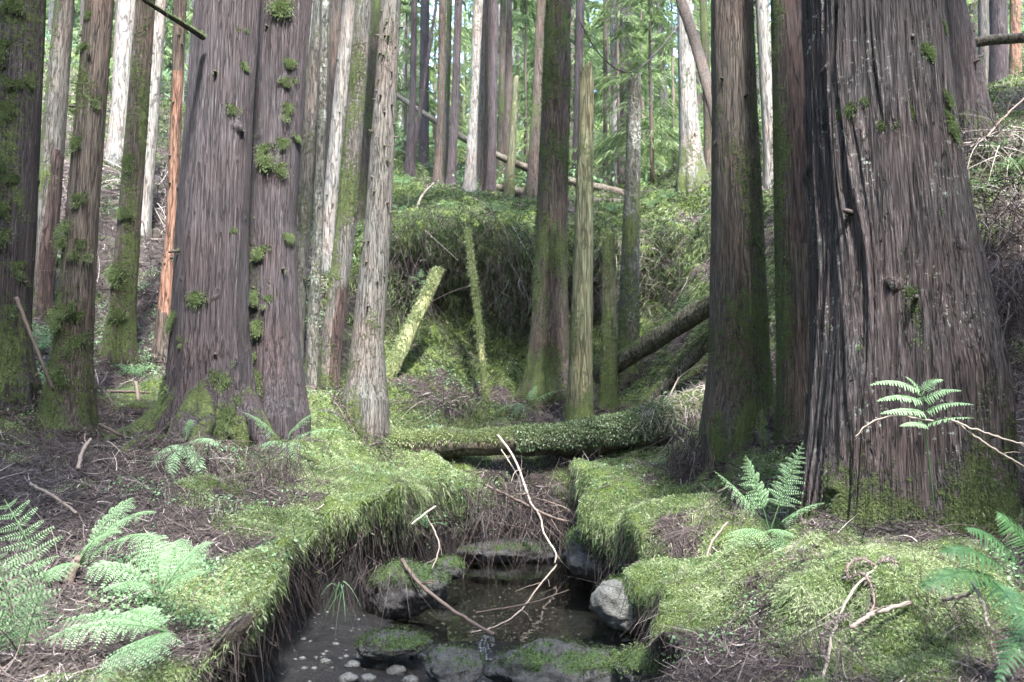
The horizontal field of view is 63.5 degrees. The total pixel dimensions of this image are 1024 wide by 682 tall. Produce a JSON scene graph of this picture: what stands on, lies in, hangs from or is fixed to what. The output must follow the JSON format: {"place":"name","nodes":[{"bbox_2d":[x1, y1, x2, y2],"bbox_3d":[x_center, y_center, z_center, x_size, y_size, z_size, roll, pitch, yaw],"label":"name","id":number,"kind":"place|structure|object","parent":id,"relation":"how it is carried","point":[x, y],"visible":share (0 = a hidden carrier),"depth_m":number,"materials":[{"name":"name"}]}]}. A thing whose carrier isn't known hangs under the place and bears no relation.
{"place":"outdoors","nodes":[
{"label":"outdoors","id":0,"kind":"place"},
{"bbox_2d":[0,40,1023,681],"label":"ground","id":1,"kind":"structure","parent":0,"point":[322,638],"depth_m":4.79,"materials":[{"name":"plant"}]},
{"bbox_2d":[0,0,45,433],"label":"cedar tree","id":2,"kind":"object","parent":1,"relation":"on","point":[22,36],"visible":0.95,"depth_m":5.64,"materials":[{"name":"brown plant"}]},
{"bbox_2d":[0,499,61,589],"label":"fern","id":3,"kind":"object","parent":1,"relation":"on","point":[27,542],"visible":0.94,"depth_m":2.89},
{"bbox_2d":[0,552,66,656],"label":"fern","id":4,"kind":"object","parent":1,"relation":"on","point":[29,622],"visible":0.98,"depth_m":2.40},
{"bbox_2d":[32,0,74,321],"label":"conifer tree","id":5,"kind":"object","parent":1,"relation":"on","point":[53,132],"visible":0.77,"depth_m":8.36,"materials":[{"name":"grey plant"}]},
{"bbox_2d":[9,0,113,440],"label":"conifer tree","id":6,"kind":"object","parent":1,"relation":"on","point":[71,398],"visible":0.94,"depth_m":5.62,"materials":[{"name":"brown plant"}]},
{"bbox_2d":[42,498,157,581],"bbox_3d":[-1.479,0.722,2.956,0.339,0.266,0.690,4,-7,-34],"label":"fern","id":7,"kind":"object","parent":1,"relation":"on","point":[96,539],"visible":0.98,"depth_m":3.01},
{"bbox_2d":[49,0,172,97],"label":"young conifer","id":8,"kind":"object","parent":1,"relation":"on","point":[114,35],"visible":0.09,"depth_m":18.31,"materials":[{"name":"plant"}]},
{"bbox_2d":[44,606,183,681],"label":"fern","id":9,"kind":"object","parent":1,"relation":"on","point":[145,627],"visible":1,"depth_m":2.38,"materials":[{"name":"plant"}]},
{"bbox_2d":[104,0,135,168],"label":"conifer tree","id":10,"kind":"object","parent":1,"relation":"on","point":[123,44],"visible":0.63,"depth_m":12.87,"materials":[{"name":"grey plant"}]},
{"bbox_2d":[94,0,157,373],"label":"conifer tree","id":11,"kind":"object","parent":1,"relation":"on","point":[119,337],"visible":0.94,"depth_m":7.49,"materials":[{"name":"green plant"}]},
{"bbox_2d":[84,531,212,596],"bbox_3d":[-1.216,0.756,2.760,0.371,0.183,0.481,5,-8,-43],"label":"fern","id":12,"kind":"object","parent":1,"relation":"on","point":[188,556],"visible":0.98,"depth_m":2.78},
{"bbox_2d":[140,0,166,239],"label":"conifer tree","id":13,"kind":"object","parent":1,"relation":"on","point":[156,78],"visible":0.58,"depth_m":10.49,"materials":[{"name":"grey plant"}]},
{"bbox_2d":[150,0,186,369],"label":"conifer tree","id":14,"kind":"object","parent":1,"relation":"on","point":[160,340],"visible":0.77,"depth_m":7.86,"materials":[{"name":"brown plant"}]},
{"bbox_2d":[162,0,192,104],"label":"conifer tree","id":15,"kind":"object","parent":1,"relation":"on","point":[171,8],"visible":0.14,"depth_m":20.67,"materials":[{"name":"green plant"}]},
{"bbox_2d":[150,420,218,475],"bbox_3d":[-1.917,0.748,4.931,0.635,0.564,0.317,-5,-8,41],"label":"fern","id":16,"kind":"object","parent":1,"relation":"on","point":[179,449],"visible":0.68,"depth_m":5.03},
{"bbox_2d":[90,0,323,467],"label":"cedar tree","id":17,"kind":"object","parent":1,"relation":"on","point":[208,382],"visible":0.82,"depth_m":5.90,"materials":[{"name":"brown plant"}]},
{"bbox_2d":[141,0,206,39],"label":"dead branch","id":18,"kind":"object","parent":17,"relation":"attached to","point":[193,30],"visible":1,"depth_m":5.43,"materials":[{"name":"wood"}]},
{"bbox_2d":[249,0,331,455],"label":"cedar tree","id":19,"kind":"object","parent":1,"relation":"on","point":[279,97],"visible":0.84,"depth_m":6.49,"materials":[{"name":"brown plant"}]},
{"bbox_2d":[242,412,346,460],"bbox_3d":[-1.429,0.609,5.315,0.474,0.305,0.724,5,-7,-38],"label":"fern","id":20,"kind":"object","parent":1,"relation":"on","point":[291,443],"visible":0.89,"depth_m":5.38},
{"bbox_2d":[296,0,330,359],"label":"conifer tree","id":21,"kind":"object","parent":1,"relation":"on","point":[306,178],"visible":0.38,"depth_m":8.36,"materials":[{"name":"grey plant"}]},
{"bbox_2d":[305,0,329,388],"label":"conifer tree","id":22,"kind":"object","parent":1,"relation":"on","point":[312,362],"visible":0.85,"depth_m":8.03,"materials":[{"name":"grey plant"}]},
{"bbox_2d":[324,0,342,183],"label":"conifer tree","id":23,"kind":"object","parent":1,"relation":"on","point":[335,17],"visible":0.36,"depth_m":13.46,"materials":[{"name":"brown plant"}]},
{"bbox_2d":[321,0,355,274],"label":"conifer tree","id":24,"kind":"object","parent":1,"relation":"on","point":[335,146],"visible":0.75,"depth_m":10.67,"materials":[{"name":"white plant"}]},
{"bbox_2d":[317,0,372,392],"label":"conifer tree","id":25,"kind":"object","parent":1,"relation":"on","point":[338,287],"visible":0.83,"depth_m":7.91,"materials":[{"name":"grey plant"}]},
{"bbox_2d":[318,0,402,460],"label":"conifer tree","id":26,"kind":"object","parent":1,"relation":"on","point":[365,392],"visible":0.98,"depth_m":7.51,"materials":[{"name":"grey plant"}]},
{"bbox_2d":[356,0,380,223],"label":"conifer tree","id":27,"kind":"object","parent":1,"relation":"on","point":[369,97],"visible":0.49,"depth_m":12.36,"materials":[{"name":"brown plant"}]},
{"bbox_2d":[352,624,436,661],"bbox_3d":[-0.542,1.391,3.823,0.401,0.164,0.312,0,-6,0],"label":"boulder","id":28,"kind":"object","parent":1,"relation":"on","point":[385,645],"visible":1,"depth_m":3.74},
{"bbox_2d":[404,0,416,176],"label":"conifer tree","id":29,"kind":"object","parent":1,"relation":"on","point":[409,164],"visible":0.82,"depth_m":15.49,"materials":[{"name":"brown plant"}]},
{"bbox_2d":[386,265,444,380],"bbox_3d":[-1.174,-0.111,9.326,0.262,1.654,1.110,-4,-7,36],"label":"fallen log","id":30,"kind":"object","parent":1,"relation":"on","point":[400,349],"visible":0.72,"depth_m":9.33,"materials":[{"name":"green wood"}]},
{"bbox_2d":[395,0,437,160],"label":"young conifer","id":31,"kind":"object","parent":1,"relation":"on","point":[405,87],"visible":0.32,"depth_m":20.67,"materials":[{"name":"plant"}]},
{"bbox_2d":[415,0,437,167],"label":"conifer tree","id":32,"kind":"object","parent":1,"relation":"on","point":[420,109],"visible":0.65,"depth_m":15.86,"materials":[{"name":"grey plant"}]},
{"bbox_2d":[396,0,471,147],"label":"young conifer","id":33,"kind":"object","parent":1,"relation":"on","point":[435,87],"visible":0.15,"depth_m":24.89,"materials":[{"name":"plant"}]},
{"bbox_2d":[400,0,471,109],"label":"conifer tree","id":34,"kind":"object","parent":1,"relation":"on","point":[464,28],"visible":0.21,"depth_m":22.12,"materials":[{"name":"green plant"}]},
{"bbox_2d":[432,0,445,182],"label":"conifer tree","id":35,"kind":"object","parent":1,"relation":"on","point":[438,166],"visible":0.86,"depth_m":15.91,"materials":[{"name":"brown plant"}]},
{"bbox_2d":[418,0,472,170],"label":"conifer tree","id":36,"kind":"object","parent":1,"relation":"on","point":[423,141],"visible":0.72,"depth_m":19.67,"materials":[{"name":"grey plant"}]},
{"bbox_2d":[443,0,451,182],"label":"conifer tree","id":37,"kind":"object","parent":1,"relation":"on","point":[447,82],"visible":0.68,"depth_m":16.36,"materials":[{"name":"brown plant"}]},
{"bbox_2d":[264,572,631,681],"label":"gravel","id":38,"kind":"structure","parent":1,"relation":"on","point":[347,656],"depth_m":4.95,"materials":[{"name":"gravel"}]},
{"bbox_2d":[431,552,467,579],"bbox_3d":[-0.432,1.546,5.678,0.263,0.188,0.294,0,-6,0],"label":"boulder","id":39,"kind":"object","parent":1,"relation":"on","point":[455,564],"visible":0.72,"depth_m":5.60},
{"bbox_2d":[445,0,461,185],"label":"conifer tree","id":40,"kind":"object","parent":1,"relation":"on","point":[452,150],"visible":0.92,"depth_m":15.49,"materials":[{"name":"grey plant"}]},
{"bbox_2d":[423,641,489,681],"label":"boulder","id":41,"kind":"object","parent":1,"relation":"on","point":[444,663],"visible":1,"depth_m":3.55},
{"bbox_2d":[462,0,482,192],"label":"conifer tree","id":42,"kind":"object","parent":1,"relation":"on","point":[470,178],"visible":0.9,"depth_m":14.86,"materials":[{"name":"grey plant"}]},
{"bbox_2d":[463,226,489,403],"bbox_3d":[-0.406,-0.214,9.554,0.177,2.408,0.756,3,-6,-24],"label":"leaning pole","id":43,"kind":"object","parent":1,"relation":"on","point":[475,294],"visible":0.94,"depth_m":9.53,"materials":[{"name":"green wood"}]},
{"bbox_2d":[477,0,484,184],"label":"conifer tree","id":44,"kind":"object","parent":1,"relation":"on","point":[480,128],"visible":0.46,"depth_m":16.11,"materials":[{"name":"brown plant"}]},
{"bbox_2d":[479,0,489,190],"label":"conifer tree","id":45,"kind":"object","parent":1,"relation":"on","point":[487,102],"visible":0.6,"depth_m":15.70,"materials":[{"name":"brown plant"}]},
{"bbox_2d":[484,0,497,192],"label":"conifer tree","id":46,"kind":"object","parent":1,"relation":"on","point":[490,184],"visible":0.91,"depth_m":15.07,"materials":[{"name":"purple plant"}]},
{"bbox_2d":[496,0,505,182],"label":"conifer tree","id":47,"kind":"object","parent":1,"relation":"on","point":[500,132],"visible":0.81,"depth_m":17.60,"materials":[{"name":"brown plant"}]},
{"bbox_2d":[504,0,512,179],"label":"conifer tree","id":48,"kind":"object","parent":1,"relation":"on","point":[508,84],"visible":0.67,"depth_m":18.11,"materials":[{"name":"brown plant"}]},
{"bbox_2d":[455,535,564,566],"bbox_3d":[-0.028,1.740,6.862,0.952,0.259,0.404,0,-6,0],"label":"boulder","id":49,"kind":"object","parent":1,"relation":"on","point":[507,551],"visible":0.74,"depth_m":6.75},
{"bbox_2d":[397,93,623,196],"bbox_3d":[-0.364,-4.059,16.555,6.348,3.678,0.226,-5,-8,42],"label":"fallen pole","id":50,"kind":"object","parent":1,"relation":"on","point":[523,166],"visible":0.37,"depth_m":16.14,"materials":[{"name":"brown wood"}]},
{"bbox_2d":[503,75,518,197],"bbox_3d":[-0.034,-3.346,14.600,0.284,2.788,0.221,-3,-6,23],"label":"snag","id":51,"kind":"object","parent":1,"relation":"on","point":[510,178],"visible":0.73,"depth_m":14.58,"materials":[{"name":"brown wood"}]},
{"bbox_2d":[0,117,1023,681],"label":"feather moss","id":52,"kind":"object","parent":1,"relation":"on","point":[374,493],"visible":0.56,"depth_m":3.50,"materials":[{"name":"plant"}]},
{"bbox_2d":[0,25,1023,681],"bbox_3d":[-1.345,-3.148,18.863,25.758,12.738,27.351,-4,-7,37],"label":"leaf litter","id":53,"kind":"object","parent":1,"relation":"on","point":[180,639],"visible":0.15,"depth_m":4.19,"materials":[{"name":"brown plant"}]},
{"bbox_2d":[0,76,1023,681],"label":"dead debris","id":54,"kind":"object","parent":1,"relation":"on","point":[998,276],"visible":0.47,"depth_m":5.86,"materials":[{"name":"plant"}]},
{"bbox_2d":[14,296,54,390],"bbox_3d":[-3.092,0.015,5.318,0.270,0.611,0.134,0,-6,0],"label":"stick","id":55,"kind":"object","parent":54,"relation":"on","point":[27,326],"visible":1,"depth_m":5.32,"materials":[{"name":"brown wood"}]},
{"bbox_2d":[7,71,1023,666],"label":"ground cover","id":56,"kind":"object","parent":1,"relation":"on","point":[213,567],"visible":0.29,"depth_m":3.39,"materials":[{"name":"plant"}]},
{"bbox_2d":[45,0,1009,126],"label":"wood","id":57,"kind":"object","parent":1,"relation":"on","point":[76,24],"visible":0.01,"depth_m":50.26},
{"bbox_2d":[32,32,1023,543],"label":"slope moss","id":58,"kind":"object","parent":1,"relation":"on","point":[446,192],"visible":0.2,"depth_m":10.73,"materials":[{"name":"plant"}]},
{"bbox_2d":[484,0,573,182],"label":"young conifer","id":59,"kind":"object","parent":1,"relation":"on","point":[525,5],"visible":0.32,"depth_m":19.26,"materials":[{"name":"plant"}]},
{"bbox_2d":[44,20,1023,194],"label":"undergrowth","id":60,"kind":"object","parent":1,"relation":"on","point":[499,167],"visible":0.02,"depth_m":19.45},
{"bbox_2d":[523,0,545,197],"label":"conifer tree","id":61,"kind":"object","parent":1,"relation":"on","point":[533,165],"visible":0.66,"depth_m":14.42,"materials":[{"name":"brown plant"}]},
{"bbox_2d":[385,198,703,353],"bbox_3d":[0.386,-0.681,10.440,4.583,2.574,1.602,0,-6,0],"label":"hanging greenery","id":62,"kind":"object","parent":1,"relation":"on","point":[455,238],"visible":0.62,"depth_m":10.55,"materials":[{"name":"plant"}]},
{"bbox_2d":[386,380,704,457],"bbox_3d":[0.230,0.708,7.440,3.430,0.723,0.758,0,-6,0],"label":"fallen log","id":63,"kind":"object","parent":1,"relation":"on","point":[653,421],"visible":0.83,"depth_m":7.36,"materials":[{"name":"plant"}]},
{"bbox_2d":[497,0,608,128],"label":"conifer tree","id":64,"kind":"object","parent":1,"relation":"on","point":[529,54],"visible":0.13,"depth_m":22.89,"materials":[{"name":"green plant"}]},
{"bbox_2d":[513,0,593,413],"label":"conifer tree","id":65,"kind":"object","parent":1,"relation":"on","point":[547,365],"visible":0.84,"depth_m":9.24,"materials":[{"name":"brown plant"}]},
{"bbox_2d":[483,630,626,681],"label":"boulder","id":66,"kind":"object","parent":1,"relation":"on","point":[543,659],"visible":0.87,"depth_m":3.52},
{"bbox_2d":[527,0,610,175],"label":"young conifer","id":67,"kind":"object","parent":1,"relation":"on","point":[584,60],"visible":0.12,"depth_m":21.40,"materials":[{"name":"plant"}]},
{"bbox_2d":[532,2,609,148],"bbox_3d":[2.433,-12.441,29.187,2.945,13.000,3.347,4,-7,-36],"label":"conifer tree","id":68,"kind":"object","parent":1,"relation":"on","point":[585,55],"visible":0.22,"depth_m":28.70,"materials":[{"name":"brown plant"}]},
{"bbox_2d":[571,0,584,177],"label":"conifer tree","id":69,"kind":"object","parent":1,"relation":"on","point":[579,29],"visible":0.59,"depth_m":17.64,"materials":[{"name":"grey plant"}]},
{"bbox_2d":[562,61,595,421],"bbox_3d":[0.652,-0.765,8.101,0.331,4.085,0.314,-6,-8,43],"label":"snag","id":70,"kind":"object","parent":1,"relation":"on","point":[579,396],"visible":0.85,"depth_m":8.04,"materials":[{"name":"green wood"}]},
{"bbox_2d":[152,156,1023,681],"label":"hanging roots","id":71,"kind":"object","parent":1,"relation":"on","point":[308,602],"visible":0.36,"depth_m":4.77,"materials":[{"name":"brown wood"}]},
{"bbox_2d":[171,102,1023,681],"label":"hanging moss","id":72,"kind":"object","parent":1,"relation":"on","point":[339,530],"visible":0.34,"depth_m":4.97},
{"bbox_2d":[602,0,608,183],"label":"conifer tree","id":73,"kind":"object","parent":1,"relation":"on","point":[605,70],"visible":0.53,"depth_m":19.70,"materials":[{"name":"brown plant"}]},
{"bbox_2d":[596,233,620,413],"bbox_3d":[0.949,0.085,8.163,0.268,2.328,0.235,5,-7,-38],"label":"snag","id":74,"kind":"object","parent":1,"relation":"on","point":[608,394],"visible":0.8,"depth_m":8.14,"materials":[{"name":"green wood"}]},
{"bbox_2d":[610,0,616,184],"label":"conifer tree","id":75,"kind":"object","parent":1,"relation":"on","point":[613,57],"visible":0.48,"depth_m":18.65,"materials":[{"name":"grey plant"}]},
{"bbox_2d":[589,573,645,634],"bbox_3d":[0.659,1.461,4.625,0.440,0.353,0.442,-4,-7,33],"label":"boulder","id":76,"kind":"object","parent":1,"relation":"on","point":[606,612],"visible":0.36,"depth_m":4.47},
{"bbox_2d":[619,0,625,181],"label":"conifer tree","id":77,"kind":"object","parent":1,"relation":"on","point":[622,112],"visible":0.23,"depth_m":19.14,"materials":[{"name":"green plant"}]},
{"bbox_2d":[568,0,677,182],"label":"young conifer","id":78,"kind":"object","parent":1,"relation":"on","point":[601,17],"visible":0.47,"depth_m":18.26,"materials":[{"name":"plant"}]},
{"bbox_2d":[583,0,671,133],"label":"young conifer","id":79,"kind":"object","parent":1,"relation":"on","point":[601,68],"visible":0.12,"depth_m":31.23,"materials":[{"name":"plant"}]},
{"bbox_2d":[617,72,641,389],"bbox_3d":[1.304,-1.059,9.454,0.374,4.145,0.358,5,-8,-39],"label":"snag","id":80,"kind":"object","parent":1,"relation":"on","point":[629,327],"visible":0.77,"depth_m":9.39,"materials":[{"name":"green plant"}]},
{"bbox_2d":[594,1,677,157],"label":"young conifer","id":81,"kind":"object","parent":1,"relation":"on","point":[642,50],"visible":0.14,"depth_m":23.97,"materials":[{"name":"plant"}]},
{"bbox_2d":[574,0,703,183],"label":"young conifer","id":82,"kind":"object","parent":1,"relation":"on","point":[650,16],"visible":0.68,"depth_m":16.06,"materials":[{"name":"plant"}]},
{"bbox_2d":[609,639,672,681],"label":"boulder","id":83,"kind":"object","parent":1,"relation":"on","point":[626,662],"visible":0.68,"depth_m":3.40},
{"bbox_2d":[593,289,709,383],"bbox_3d":[1.411,-0.039,8.028,0.314,0.875,1.631,5,-8,-42],"label":"fallen log","id":84,"kind":"object","parent":1,"relation":"on","point":[685,319],"visible":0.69,"depth_m":7.92,"materials":[{"name":"brown wood"}]},
{"bbox_2d":[618,0,700,150],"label":"conifer tree","id":85,"kind":"object","parent":1,"relation":"on","point":[662,96],"visible":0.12,"depth_m":24.07,"materials":[{"name":"green plant"}]},
{"bbox_2d":[610,0,710,174],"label":"young conifer","id":86,"kind":"object","parent":1,"relation":"on","point":[653,48],"visible":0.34,"depth_m":19.98,"materials":[{"name":"plant"}]},
{"bbox_2d":[633,328,708,406],"bbox_3d":[1.600,0.293,7.999,1.024,0.936,0.274,-4,-7,35],"label":"fallen log","id":87,"kind":"object","parent":1,"relation":"on","point":[691,355],"visible":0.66,"depth_m":7.96,"materials":[{"name":"plant"}]},
{"bbox_2d":[676,0,710,195],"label":"conifer tree","id":88,"kind":"object","parent":1,"relation":"on","point":[691,169],"visible":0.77,"depth_m":12.79,"materials":[{"name":"white plant"}]},
{"bbox_2d":[676,0,711,125],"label":"toppled tree","id":89,"kind":"object","parent":1,"relation":"on","point":[703,70],"visible":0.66,"depth_m":9.97,"materials":[{"name":"brown plant"}]},
{"bbox_2d":[699,0,711,175],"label":"conifer tree","id":90,"kind":"object","parent":1,"relation":"on","point":[705,45],"visible":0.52,"depth_m":13.87,"materials":[{"name":"grey plant"}]},
{"bbox_2d":[686,0,775,494],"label":"cedar tree","id":91,"kind":"object","parent":1,"relation":"on","point":[739,390],"visible":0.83,"depth_m":5.85,"materials":[{"name":"brown plant"}]},
{"bbox_2d":[755,0,772,188],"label":"conifer tree","id":92,"kind":"object","parent":1,"relation":"on","point":[763,38],"visible":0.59,"depth_m":10.33,"materials":[{"name":"grey plant"}]},
{"bbox_2d":[714,445,823,551],"bbox_3d":[1.082,0.687,3.433,0.482,0.535,0.671,0,-6,0],"label":"fern","id":93,"kind":"object","parent":1,"relation":"on","point":[762,503],"visible":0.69,"depth_m":3.68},
{"bbox_2d":[767,0,809,443],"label":"cedar tree","id":94,"kind":"object","parent":1,"relation":"on","point":[791,238],"visible":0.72,"depth_m":5.42,"materials":[{"name":"red plant"}]},
{"bbox_2d":[843,554,883,629],"bbox_3d":[1.177,0.826,2.756,0.138,0.212,0.279,-1,-6,8],"label":"dead frond","id":95,"kind":"object","parent":1,"relation":"on","point":[855,574],"visible":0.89,"depth_m":2.82,"materials":[{"name":"beige plant"}]},
{"bbox_2d":[788,0,1022,542],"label":"cedar tree","id":96,"kind":"object","parent":1,"relation":"on","point":[900,287],"visible":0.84,"depth_m":3.65,"materials":[{"name":"brown plant"}]},
{"bbox_2d":[869,377,972,502],"bbox_3d":[1.552,0.369,3.023,0.496,0.487,0.263,5,-8,-40],"label":"fern","id":97,"kind":"object","parent":1,"relation":"on","point":[911,410],"visible":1,"depth_m":3.09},
{"bbox_2d":[918,511,1023,681],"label":"fern","id":98,"kind":"object","parent":1,"relation":"on","point":[987,581],"visible":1,"depth_m":2.31,"materials":[{"name":"plant"}]},
{"bbox_2d":[945,0,998,158],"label":"cedar tree","id":99,"kind":"object","parent":1,"relation":"on","point":[966,60],"visible":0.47,"depth_m":7.04,"materials":[{"name":"brown plant"}]},
{"bbox_2d":[978,0,988,84],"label":"conifer tree","id":100,"kind":"object","parent":1,"relation":"on","point":[983,17],"visible":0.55,"depth_m":11.97,"materials":[{"name":"grey plant"}]},
{"bbox_2d":[987,0,1008,84],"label":"conifer tree","id":101,"kind":"object","parent":1,"relation":"on","point":[998,54],"visible":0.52,"depth_m":11.41,"materials":[{"name":"purple plant"}]},
{"bbox_2d":[975,33,1023,46],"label":"fallen log","id":102,"kind":"object","parent":1,"relation":"on","point":[998,39],"visible":0.87,"depth_m":8.31,"materials":[{"name":"brown wood"}]},
{"bbox_2d":[1009,0,1021,78],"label":"conifer tree","id":103,"kind":"object","parent":1,"relation":"on","point":[1015,59],"visible":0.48,"depth_m":10.93,"materials":[{"name":"red plant"}]},
{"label":"water","id":104,"kind":"structure","parent":0,"visible":0},
{"bbox_2d":[364,554,455,619],"bbox_3d":[-0.604,1.446,4.874,0.544,0.366,0.474,0,-6,0],"label":"boulder","id":105,"kind":"object","parent":104,"relation":"in","point":[425,572],"visible":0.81,"depth_m":4.74,"materials":[{"name":"stone"}]},
{"bbox_2d":[400,558,494,635],"bbox_3d":[-0.356,1.374,4.495,0.074,0.294,0.821,6,-8,-44],"label":"stick","id":106,"kind":"object","parent":105,"relation":"on","point":[441,601],"visible":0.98,"depth_m":4.49,"materials":[{"name":"brown wood"}]},
{"bbox_2d":[563,524,600,581],"bbox_3d":[0.677,1.474,5.777,0.641,0.463,0.652,0,-6,0],"label":"boulder","id":107,"kind":"object","parent":104,"relation":"in","point":[576,564],"visible":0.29,"depth_m":5.60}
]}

